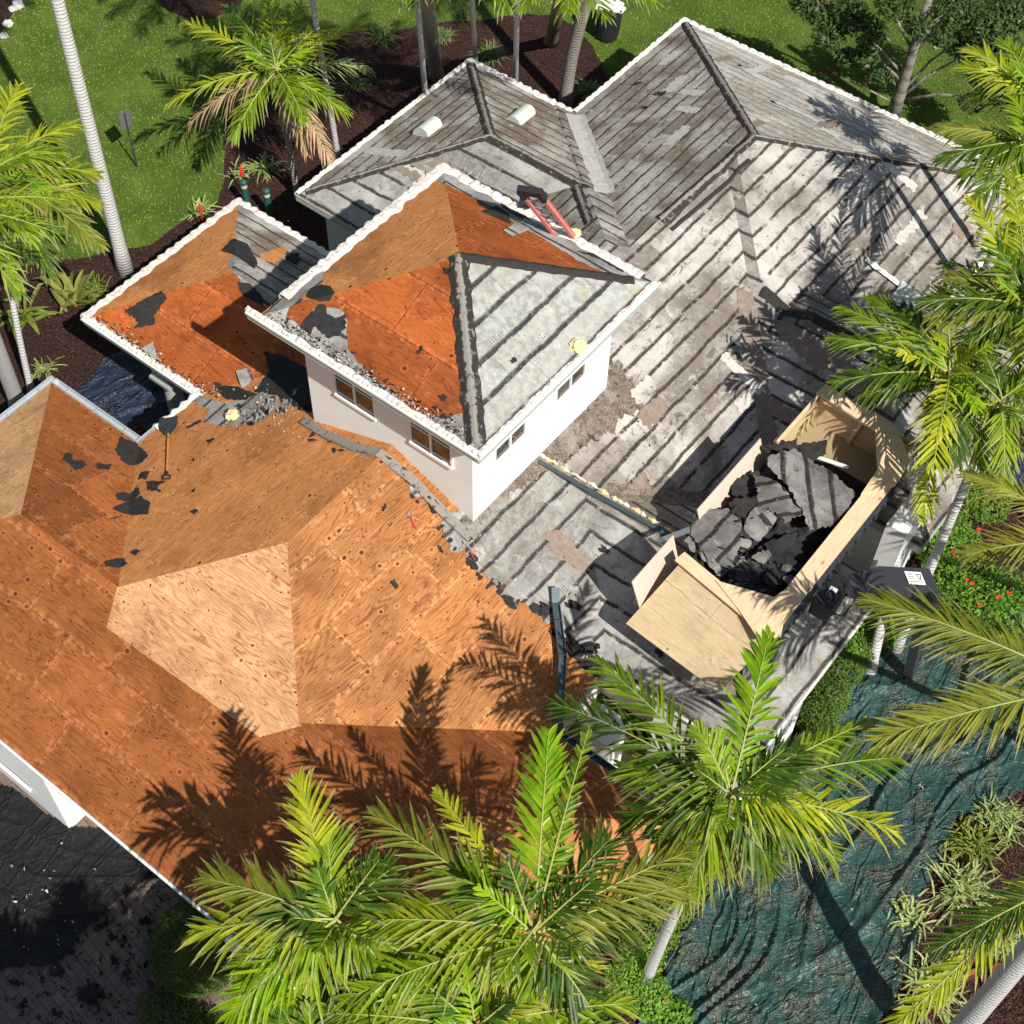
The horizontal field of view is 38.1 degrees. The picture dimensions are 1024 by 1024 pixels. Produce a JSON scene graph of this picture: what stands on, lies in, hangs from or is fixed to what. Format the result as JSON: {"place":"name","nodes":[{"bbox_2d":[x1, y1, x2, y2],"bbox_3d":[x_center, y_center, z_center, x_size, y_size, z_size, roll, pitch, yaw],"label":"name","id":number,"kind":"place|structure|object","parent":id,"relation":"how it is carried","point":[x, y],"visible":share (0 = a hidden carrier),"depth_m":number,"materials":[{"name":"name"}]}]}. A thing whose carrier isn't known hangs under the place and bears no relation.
{"place":"outdoors","nodes":[
{"label":"outdoors","id":0,"kind":"place"},
{"bbox_2d":[0,771,271,1023],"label":"driveway","id":1,"kind":"structure","parent":0,"point":[94,946],"depth_m":30.57,"materials":[{"name":"asphalt"}]},
{"bbox_2d":[49,962,64,977],"bbox_3d":[-9.416,9.459,30.562,0.447,0.114,0.291,33,60,21],"label":"felt scrap","id":2,"kind":"object","parent":1,"relation":"on","point":[59,969],"visible":1,"depth_m":30.61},
{"bbox_2d":[0,785,156,969],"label":"tarp","id":3,"kind":"object","parent":1,"relation":"on","point":[78,887],"visible":0.94,"depth_m":31.69,"materials":[{"name":"plastic"}]},
{"bbox_2d":[11,754,975,1013],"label":"tile bits","id":4,"kind":"object","parent":3,"relation":"on","point":[97,962],"visible":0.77,"depth_m":31.31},
{"bbox_2d":[76,983,106,1005],"bbox_3d":[-8.626,9.853,30.229,0.530,0.206,0.571,-29,59,-20],"label":"felt scrap","id":5,"kind":"object","parent":1,"relation":"on","point":[90,997],"visible":1,"depth_m":30.32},
{"bbox_2d":[132,983,224,1023],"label":"shrub","id":6,"kind":"object","parent":1,"relation":"on","point":[194,1011],"visible":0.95,"depth_m":29.82,"materials":[{"name":"green plant"}]},
{"bbox_2d":[147,900,233,997],"bbox_3d":[-6.419,8.849,30.167,2.023,1.685,2.019,33,60,21],"label":"topiary","id":7,"kind":"object","parent":1,"relation":"on","point":[166,963],"visible":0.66,"depth_m":29.54,"materials":[{"name":"green plant"}]},
{"bbox_2d":[174,765,447,1023],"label":"palm tree","id":8,"kind":"object","parent":1,"relation":"on","point":[305,915],"visible":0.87,"depth_m":23.72,"materials":[{"name":"plant"}]},
{"bbox_2d":[238,973,409,1023],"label":"palm tree","id":9,"kind":"object","parent":1,"relation":"on","point":[294,1015],"visible":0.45,"depth_m":23.62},
{"bbox_2d":[5,114,899,1023],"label":"tar crumbs","id":10,"kind":"object","parent":1,"relation":"on","point":[107,922],"visible":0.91,"depth_m":30.64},
{"bbox_2d":[133,416,144,434],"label":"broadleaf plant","id":11,"kind":"object","parent":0,"point":[142,427],"visible":0.66,"depth_m":39.05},
{"bbox_2d":[0,0,1023,730],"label":"ground","id":12,"kind":"structure","parent":0,"point":[194,58],"depth_m":48.25,"materials":[{"name":"plant"}]},
{"bbox_2d":[0,0,13,31],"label":"mulch bed","id":13,"kind":"object","parent":12,"relation":"on","point":[5,5],"visible":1,"depth_m":49.83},
{"bbox_2d":[118,108,137,167],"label":"lawn sign","id":14,"kind":"object","parent":12,"relation":"on","point":[125,119],"visible":1,"depth_m":43.95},
{"bbox_2d":[156,0,241,20],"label":"mulch bed","id":15,"kind":"object","parent":12,"relation":"on","point":[210,9],"visible":0.94,"depth_m":50.13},
{"bbox_2d":[0,14,607,413],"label":"mulch bed","id":16,"kind":"object","parent":12,"relation":"on","point":[75,372],"visible":0.16,"depth_m":46.26,"materials":[{"name":"soil"}]},
{"bbox_2d":[0,283,59,345],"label":"broadleaf plant","id":17,"kind":"object","parent":16,"relation":"on","point":[26,315],"visible":0.77,"depth_m":41.23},
{"bbox_2d":[0,115,76,407],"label":"palm tree","id":18,"kind":"object","parent":16,"relation":"on","point":[11,386],"visible":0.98,"depth_m":30.40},
{"bbox_2d":[31,356,64,379],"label":"striped plant","id":19,"kind":"object","parent":16,"relation":"on","point":[42,368],"visible":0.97,"depth_m":40.30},
{"bbox_2d":[0,79,110,392],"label":"palm tree","id":20,"kind":"object","parent":16,"relation":"on","point":[35,246],"visible":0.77,"depth_m":35.63,"materials":[{"name":"plant"}]},
{"bbox_2d":[33,269,103,313],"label":"broadleaf plant","id":21,"kind":"object","parent":16,"relation":"on","point":[64,291],"visible":0.94,"depth_m":41.58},
{"bbox_2d":[50,0,134,277],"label":"palm tree","id":22,"kind":"object","parent":16,"relation":"on","point":[122,258],"visible":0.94,"depth_m":39.38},
{"bbox_2d":[80,272,112,302],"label":"broadleaf plant","id":23,"kind":"object","parent":16,"relation":"on","point":[88,284],"visible":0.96,"depth_m":41.94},
{"bbox_2d":[76,350,188,435],"bbox_3d":[-9.541,-3.219,39.824,4.038,0.183,3.338,33,60,21],"label":"tarp","id":24,"kind":"object","parent":16,"relation":"on","point":[123,388],"visible":0.45,"depth_m":39.84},
{"bbox_2d":[179,194,222,221],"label":"bromeliad plant","id":25,"kind":"object","parent":16,"relation":"on","point":[200,207],"visible":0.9,"depth_m":44.12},
{"bbox_2d":[217,155,256,186],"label":"ginger plant","id":26,"kind":"object","parent":16,"relation":"on","point":[239,172],"visible":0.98,"depth_m":45.04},
{"bbox_2d":[239,179,249,201],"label":"bollard light","id":27,"kind":"object","parent":16,"relation":"on","point":[244,189],"visible":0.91,"depth_m":43.64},
{"bbox_2d":[244,150,288,182],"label":"striped plant","id":28,"kind":"object","parent":16,"relation":"on","point":[263,163],"visible":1,"depth_m":45.19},
{"bbox_2d":[262,188,273,217],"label":"bollard light","id":29,"kind":"object","parent":16,"relation":"on","point":[267,201],"visible":0.94,"depth_m":43.51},
{"bbox_2d":[161,0,374,200],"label":"palm tree","id":30,"kind":"object","parent":16,"relation":"on","point":[276,53],"visible":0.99,"depth_m":40.62,"materials":[{"name":"plant"}]},
{"bbox_2d":[309,0,340,158],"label":"palm tree","id":31,"kind":"object","parent":16,"relation":"on","point":[336,147],"visible":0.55,"depth_m":42.76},
{"bbox_2d":[334,72,371,95],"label":"grass clump","id":32,"kind":"object","parent":16,"relation":"on","point":[351,84],"visible":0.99,"depth_m":47.70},
{"bbox_2d":[362,18,400,51],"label":"grass clump","id":33,"kind":"object","parent":16,"relation":"on","point":[379,32],"visible":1,"depth_m":49.17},
{"bbox_2d":[397,0,444,81],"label":"palm tree","id":34,"kind":"object","parent":16,"relation":"on","point":[436,72],"visible":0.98,"depth_m":43.54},
{"bbox_2d":[414,0,427,92],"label":"palm tree","id":35,"kind":"object","parent":16,"relation":"on","point":[421,49],"visible":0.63,"depth_m":41.35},
{"bbox_2d":[438,25,457,45],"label":"grass clump","id":36,"kind":"object","parent":16,"relation":"on","point":[443,34],"visible":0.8,"depth_m":49.26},
{"bbox_2d":[448,4,483,22],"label":"grass clump","id":37,"kind":"object","parent":16,"relation":"on","point":[463,11],"visible":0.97,"depth_m":50.01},
{"bbox_2d":[431,0,517,60],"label":"palm tree","id":38,"kind":"object","parent":16,"relation":"on","point":[497,4],"visible":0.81,"depth_m":39.41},
{"bbox_2d":[464,38,512,69],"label":"grass clump","id":39,"kind":"object","parent":16,"relation":"on","point":[492,52],"visible":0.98,"depth_m":48.66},
{"bbox_2d":[513,0,519,81],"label":"palm tree","id":40,"kind":"object","parent":16,"relation":"on","point":[516,45],"visible":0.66,"depth_m":42.23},
{"bbox_2d":[472,0,663,47],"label":"palm tree","id":41,"kind":"object","parent":16,"relation":"on","point":[557,15],"visible":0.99,"depth_m":34.28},
{"bbox_2d":[558,0,593,107],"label":"palm tree","id":42,"kind":"object","parent":16,"relation":"on","point":[565,98],"visible":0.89,"depth_m":45.52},
{"bbox_2d":[573,75,602,103],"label":"grass clump","id":43,"kind":"object","parent":16,"relation":"on","point":[592,88],"visible":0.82,"depth_m":47.66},
{"bbox_2d":[0,17,1023,1023],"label":"house","id":44,"kind":"structure","parent":12,"relation":"on","point":[189,677],"depth_m":31.96,"materials":[{"name":"wood"}]},
{"bbox_2d":[159,415,177,479],"bbox_3d":[-8.014,-1.510,34.472,0.420,0.741,2.464,-7,54,-6],"label":"shovel","id":45,"kind":"object","parent":44,"relation":"on","point":[167,430],"visible":1,"depth_m":35.08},
{"bbox_2d":[225,408,239,420],"bbox_3d":[-6.543,-2.264,34.698,0.374,0.223,0.361,-2,54,-2],"label":"foam chunk","id":46,"kind":"object","parent":44,"relation":"on","point":[231,413],"visible":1,"depth_m":34.62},
{"bbox_2d":[236,368,253,387],"bbox_3d":[-6.428,-3.204,35.801,0.340,0.090,0.631,-17,56,-13],"label":"tile piece","id":47,"kind":"object","parent":44,"relation":"on","point":[245,377],"visible":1,"depth_m":35.82,"materials":[{"name":"concrete"}]},
{"bbox_2d":[332,372,376,421],"bbox_3d":[-3.353,-2.482,31.504,1.180,0.840,0.069,33,60,21],"label":"window frame","id":48,"kind":"structure","parent":44,"relation":"in","point":[344,391],"depth_m":31.59,"materials":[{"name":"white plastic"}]},
{"bbox_2d":[408,420,453,470],"bbox_3d":[-1.691,-1.419,30.756,1.160,0.840,0.069,33,60,21],"label":"window frame","id":49,"kind":"structure","parent":44,"relation":"in","point":[420,439],"depth_m":30.85,"materials":[{"name":"white wood"}]},
{"bbox_2d":[90,86,918,674],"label":"roof crumbs","id":50,"kind":"object","parent":44,"relation":"on","point":[404,388],"visible":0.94,"depth_m":32.20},
{"bbox_2d":[493,418,526,466],"bbox_3d":[-0.036,-1.474,31.180,0.069,0.570,1.080,33,60,21],"label":"window frame","id":51,"kind":"structure","parent":44,"relation":"in","point":[519,433],"depth_m":31.21,"materials":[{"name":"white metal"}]},
{"bbox_2d":[516,185,575,238],"bbox_3d":[1.429,-5.817,32.971,3.084,4.826,0.502,-26,58,-19],"label":"ladder","id":52,"kind":"object","parent":44,"relation":"on","point":[524,193],"visible":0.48,"depth_m":31.30,"materials":[{"name":"metal"}]},
{"bbox_2d":[552,587,566,728],"bbox_3d":[1.012,3.055,31.196,0.285,0.858,2.960,0,54,-1],"label":"fallen gutter","id":53,"kind":"object","parent":44,"relation":"on","point":[560,640],"visible":0.92,"depth_m":31.27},
{"bbox_2d":[554,359,586,406],"bbox_3d":[1.276,-2.816,32.188,0.069,0.570,1.100,33,60,21],"label":"window frame","id":54,"kind":"structure","parent":44,"relation":"in","point":[579,374],"depth_m":32.22,"materials":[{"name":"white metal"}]},
{"bbox_2d":[566,600,582,610],"bbox_3d":[1.348,1.982,31.900,0.378,0.218,0.188,4,54,2],"label":"felt scrap","id":55,"kind":"object","parent":44,"relation":"on","point":[573,604],"visible":1,"depth_m":31.93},
{"bbox_2d":[569,337,586,352],"bbox_3d":[1.351,-3.428,30.444,0.370,0.226,0.360,-3,54,-4],"label":"foam chunk","id":56,"kind":"object","parent":44,"relation":"on","point":[577,344],"visible":1,"depth_m":30.38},
{"bbox_2d":[581,642,600,653],"bbox_3d":[1.707,2.915,31.637,0.408,0.227,0.282,-17,56,-13],"label":"felt scrap","id":57,"kind":"object","parent":44,"relation":"on","point":[592,647],"visible":0.95,"depth_m":31.68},
{"bbox_2d":[0,5,1023,1023],"bbox_3d":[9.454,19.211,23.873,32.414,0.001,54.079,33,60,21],"label":"mulch bed","id":58,"kind":"object","parent":12,"relation":"on","point":[1002,857],"visible":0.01,"depth_m":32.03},
{"bbox_2d":[315,941,642,1023],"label":"palm tree","id":59,"kind":"object","parent":58,"relation":"on","point":[492,1008],"visible":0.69,"depth_m":23.50,"materials":[{"name":"plant"}]},
{"bbox_2d":[328,724,702,1023],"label":"palm tree","id":60,"kind":"object","parent":58,"relation":"on","point":[487,901],"visible":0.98,"depth_m":23.65,"materials":[{"name":"plant"}]},
{"bbox_2d":[604,929,673,1023],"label":"shrub","id":61,"kind":"object","parent":58,"relation":"on","point":[637,963],"visible":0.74,"depth_m":30.01,"materials":[{"name":"green plant"}]},
{"bbox_2d":[626,849,709,955],"bbox_3d":[3.186,8.153,31.259,1.688,1.049,2.626,33,60,21],"label":"hedge","id":62,"kind":"object","parent":58,"relation":"on","point":[658,926],"visible":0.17,"depth_m":30.84,"materials":[{"name":"green plant"}]},
{"bbox_2d":[644,990,694,1023],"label":"shrub","id":63,"kind":"object","parent":58,"relation":"on","point":[676,1004],"visible":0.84,"depth_m":29.97,"materials":[{"name":"green plant"}]},
{"bbox_2d":[540,625,909,992],"bbox_3d":[3.689,6.174,27.838,6.494,8.910,4.316,1,54,-1],"label":"palm tree","id":64,"kind":"object","parent":58,"relation":"on","point":[779,772],"visible":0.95,"depth_m":25.01,"materials":[{"name":"plant"}]},
{"bbox_2d":[626,384,941,692],"bbox_3d":[6.456,2.155,32.978,5.158,5.257,7.630,33,60,21],"label":"debris box","id":65,"kind":"object","parent":58,"relation":"on","point":[695,618],"visible":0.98,"depth_m":30.78,"materials":[{"name":"wood"}]},
{"bbox_2d":[657,527,690,544],"bbox_3d":[3.444,0.503,31.488,0.685,0.327,0.140,-8,54,-7],"label":"metal strip","id":66,"kind":"object","parent":65,"relation":"attached to","point":[676,534],"visible":0.93,"depth_m":31.47,"materials":[{"name":"metal"}]},
{"bbox_2d":[672,459,866,596],"bbox_3d":[5.708,0.268,31.792,2.500,0.755,4.900,33,60,21],"label":"felt heap","id":67,"kind":"object","parent":65,"relation":"in","point":[811,541],"visible":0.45,"depth_m":31.57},
{"bbox_2d":[684,535,726,576],"bbox_3d":[4.026,0.922,31.005,0.267,0.189,1.262,-29,59,-20],"label":"felt sheet","id":68,"kind":"object","parent":67,"relation":"on","point":[718,569],"visible":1,"depth_m":30.93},
{"bbox_2d":[691,508,743,569],"bbox_3d":[4.312,0.493,31.214,1.122,0.193,1.662,10,54,6],"label":"felt sheet","id":69,"kind":"object","parent":67,"relation":"on","point":[712,530],"visible":1,"depth_m":31.22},
{"bbox_2d":[717,538,751,550],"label":"felt sheet","id":70,"kind":"object","parent":67,"relation":"on","point":[745,544],"visible":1,"depth_m":31.09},
{"bbox_2d":[729,496,757,521],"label":"felt sheet","id":71,"kind":"object","parent":67,"relation":"on","point":[746,505],"visible":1,"depth_m":31.65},
{"bbox_2d":[745,474,802,523],"bbox_3d":[5.662,-0.256,31.626,1.187,0.263,1.378,11,54,7],"label":"felt sheet","id":72,"kind":"object","parent":71,"relation":"on","point":[777,497],"visible":1,"depth_m":31.59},
{"bbox_2d":[731,470,759,498],"bbox_3d":[5.150,-0.521,32.136,0.890,0.096,0.675,-23,57,-17],"label":"felt sheet","id":73,"kind":"object","parent":67,"relation":"on","point":[741,487],"visible":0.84,"depth_m":32.17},
{"bbox_2d":[727,562,775,583],"bbox_3d":[5.072,1.283,30.748,1.240,0.107,0.428,-13,55,-11],"label":"felt sheet","id":74,"kind":"object","parent":67,"relation":"on","point":[756,575],"visible":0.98,"depth_m":30.73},
{"bbox_2d":[733,561,751,575],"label":"felt sheet","id":75,"kind":"object","parent":74,"relation":"on","point":[746,567],"visible":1,"depth_m":30.72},
{"bbox_2d":[735,570,749,581],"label":"felt sheet","id":76,"kind":"object","parent":75,"relation":"on","point":[741,576],"visible":1,"depth_m":30.50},
{"bbox_2d":[728,556,775,571],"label":"felt sheet","id":77,"kind":"object","parent":67,"relation":"on","point":[754,563],"visible":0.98,"depth_m":30.82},
{"bbox_2d":[737,583,773,596],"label":"felt sheet","id":78,"kind":"object","parent":67,"relation":"on","point":[761,588],"visible":0.33,"depth_m":30.58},
{"bbox_2d":[741,509,776,540],"bbox_3d":[5.222,0.272,31.332,0.512,0.208,0.881,33,60,21],"label":"felt sheet","id":79,"kind":"object","parent":67,"relation":"on","point":[758,527],"visible":1,"depth_m":31.34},
{"bbox_2d":[752,550,771,568],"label":"felt sheet","id":80,"kind":"object","parent":67,"relation":"on","point":[763,557],"visible":1,"depth_m":30.77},
{"bbox_2d":[765,532,802,564],"bbox_3d":[5.725,0.796,31.011,0.812,0.176,0.660,-18,56,-13],"label":"felt sheet","id":81,"kind":"object","parent":67,"relation":"on","point":[792,545],"visible":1,"depth_m":31.04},
{"bbox_2d":[763,539,781,556],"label":"felt sheet","id":82,"kind":"object","parent":81,"relation":"on","point":[774,546],"visible":1,"depth_m":31.03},
{"bbox_2d":[775,559,803,572],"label":"felt sheet","id":83,"kind":"object","parent":67,"relation":"on","point":[795,564],"visible":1,"depth_m":30.85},
{"bbox_2d":[763,564,788,586],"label":"felt sheet","id":84,"kind":"object","parent":83,"relation":"on","point":[774,576],"visible":0.99,"depth_m":30.62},
{"bbox_2d":[760,440,803,455],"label":"felt sheet","id":85,"kind":"object","parent":65,"relation":"on","point":[776,448],"visible":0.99,"depth_m":32.52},
{"bbox_2d":[797,440,826,460],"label":"felt sheet","id":86,"kind":"object","parent":85,"relation":"on","point":[813,450],"visible":1,"depth_m":32.56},
{"bbox_2d":[767,448,854,530],"bbox_3d":[6.502,-0.601,31.785,1.372,0.293,2.099,-18,56,-14],"label":"felt sheet","id":87,"kind":"object","parent":65,"relation":"on","point":[823,496],"visible":1,"depth_m":31.70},
{"bbox_2d":[817,457,848,468],"bbox_3d":[7.056,-1.095,32.584,0.717,0.050,0.100,22,56,14],"label":"metal strip","id":88,"kind":"object","parent":65,"relation":"in","point":[833,462],"visible":1,"depth_m":32.57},
{"bbox_2d":[638,585,1023,1023],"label":"tarp","id":89,"kind":"object","parent":58,"relation":"on","point":[729,963],"visible":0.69,"depth_m":31.75,"materials":[{"name":"plastic"}]},
{"bbox_2d":[795,633,876,764],"bbox_3d":[7.453,4.205,34.358,1.366,0.852,3.684,21,56,14],"label":"hedge","id":90,"kind":"object","parent":58,"relation":"on","point":[829,706],"visible":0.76,"depth_m":34.16,"materials":[{"name":"green plant"}]},
{"bbox_2d":[834,609,901,669],"bbox_3d":[8.469,2.925,35.266,1.513,0.928,2.238,33,60,21],"label":"shrub","id":91,"kind":"object","parent":58,"relation":"on","point":[870,633],"visible":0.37,"depth_m":35.02,"materials":[{"name":"green plant"}]},
{"bbox_2d":[887,888,938,944],"bbox_3d":[8.489,8.484,31.493,1.421,0.343,1.251,-35,62,-24],"label":"striped plant","id":92,"kind":"object","parent":58,"relation":"on","point":[905,907],"visible":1,"depth_m":31.48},
{"bbox_2d":[823,283,1023,674],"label":"palm tree","id":93,"kind":"object","parent":58,"relation":"on","point":[940,433],"visible":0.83,"depth_m":31.20,"materials":[{"name":"plant"}]},
{"bbox_2d":[888,944,971,1023],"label":"striped plant","id":94,"kind":"object","parent":58,"relation":"on","point":[911,984],"visible":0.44,"depth_m":30.49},
{"bbox_2d":[850,581,1023,767],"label":"palm tree","id":95,"kind":"object","parent":58,"relation":"on","point":[891,737],"visible":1,"depth_m":25.41,"materials":[{"name":"plant"}]},
{"bbox_2d":[878,861,1023,1023],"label":"palm tree","id":96,"kind":"object","parent":58,"relation":"on","point":[992,992],"visible":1,"depth_m":22.79,"materials":[{"name":"plant"}]},
{"bbox_2d":[891,339,1023,653],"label":"palm tree","id":97,"kind":"object","parent":58,"relation":"on","point":[996,379],"visible":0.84,"depth_m":30.60,"materials":[{"name":"plant"}]},
{"bbox_2d":[915,840,1005,937],"bbox_3d":[9.682,8.019,31.733,1.836,0.543,2.148,-1,54,-1],"label":"striped plant","id":98,"kind":"object","parent":58,"relation":"on","point":[963,875],"visible":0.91,"depth_m":31.80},
{"bbox_2d":[912,165,1023,518],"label":"palm tree","id":99,"kind":"object","parent":58,"relation":"on","point":[1005,306],"visible":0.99,"depth_m":31.29,"materials":[{"name":"plant"}]},
{"bbox_2d":[914,519,1023,641],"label":"shrub","id":100,"kind":"object","parent":58,"relation":"on","point":[968,584],"visible":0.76,"depth_m":35.77,"materials":[{"name":"green plant"}]},
{"bbox_2d":[934,805,1011,877],"bbox_3d":[10.169,7.184,32.395,1.567,0.477,2.000,16,55,10],"label":"striped plant","id":101,"kind":"object","parent":58,"relation":"on","point":[978,845],"visible":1,"depth_m":32.43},
{"bbox_2d":[933,483,1012,545],"bbox_3d":[11.452,-0.015,37.519,1.932,0.863,2.550,33,60,21],"label":"shrub","id":102,"kind":"object","parent":58,"relation":"on","point":[970,506],"visible":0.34,"depth_m":37.43,"materials":[{"name":"green plant"}]},
{"bbox_2d":[930,90,1023,328],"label":"palm tree","id":103,"kind":"object","parent":58,"relation":"on","point":[1009,143],"visible":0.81,"depth_m":34.22,"materials":[{"name":"plant"}]},
{"bbox_2d":[960,937,1006,982],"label":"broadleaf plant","id":104,"kind":"object","parent":58,"relation":"on","point":[971,976],"visible":0.27,"depth_m":30.77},
{"bbox_2d":[951,464,1023,577],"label":"palm tree","id":105,"kind":"object","parent":58,"relation":"on","point":[985,481],"visible":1,"depth_m":28.35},
{"bbox_2d":[965,907,1022,963],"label":"striped plant","id":106,"kind":"object","parent":58,"relation":"on","point":[1000,949],"visible":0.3,"depth_m":31.06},
{"bbox_2d":[972,782,1023,847],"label":"striped plant","id":107,"kind":"object","parent":58,"relation":"on","point":[1002,813],"visible":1,"depth_m":32.81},
{"bbox_2d":[991,448,1023,487],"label":"tarp","id":108,"kind":"object","parent":58,"relation":"on","point":[1020,463],"visible":0.25,"depth_m":38.65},
{"bbox_2d":[595,0,625,42],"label":"planter bin","id":109,"kind":"object","parent":12,"relation":"on","point":[609,33],"visible":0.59,"depth_m":48.71,"materials":[{"name":"plastic"}]},
{"bbox_2d":[787,0,1023,117],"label":"magnolia tree","id":110,"kind":"object","parent":12,"relation":"on","point":[991,21],"visible":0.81,"depth_m":44.07,"materials":[{"name":"green plant"}]},
{"bbox_2d":[949,34,1023,318],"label":"palm tree","id":111,"kind":"object","parent":12,"relation":"on","point":[997,73],"visible":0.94,"depth_m":35.52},
{"bbox_2d":[566,708,738,922],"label":"courtyard paving","id":112,"kind":"structure","parent":0,"point":[623,758],"depth_m":33.81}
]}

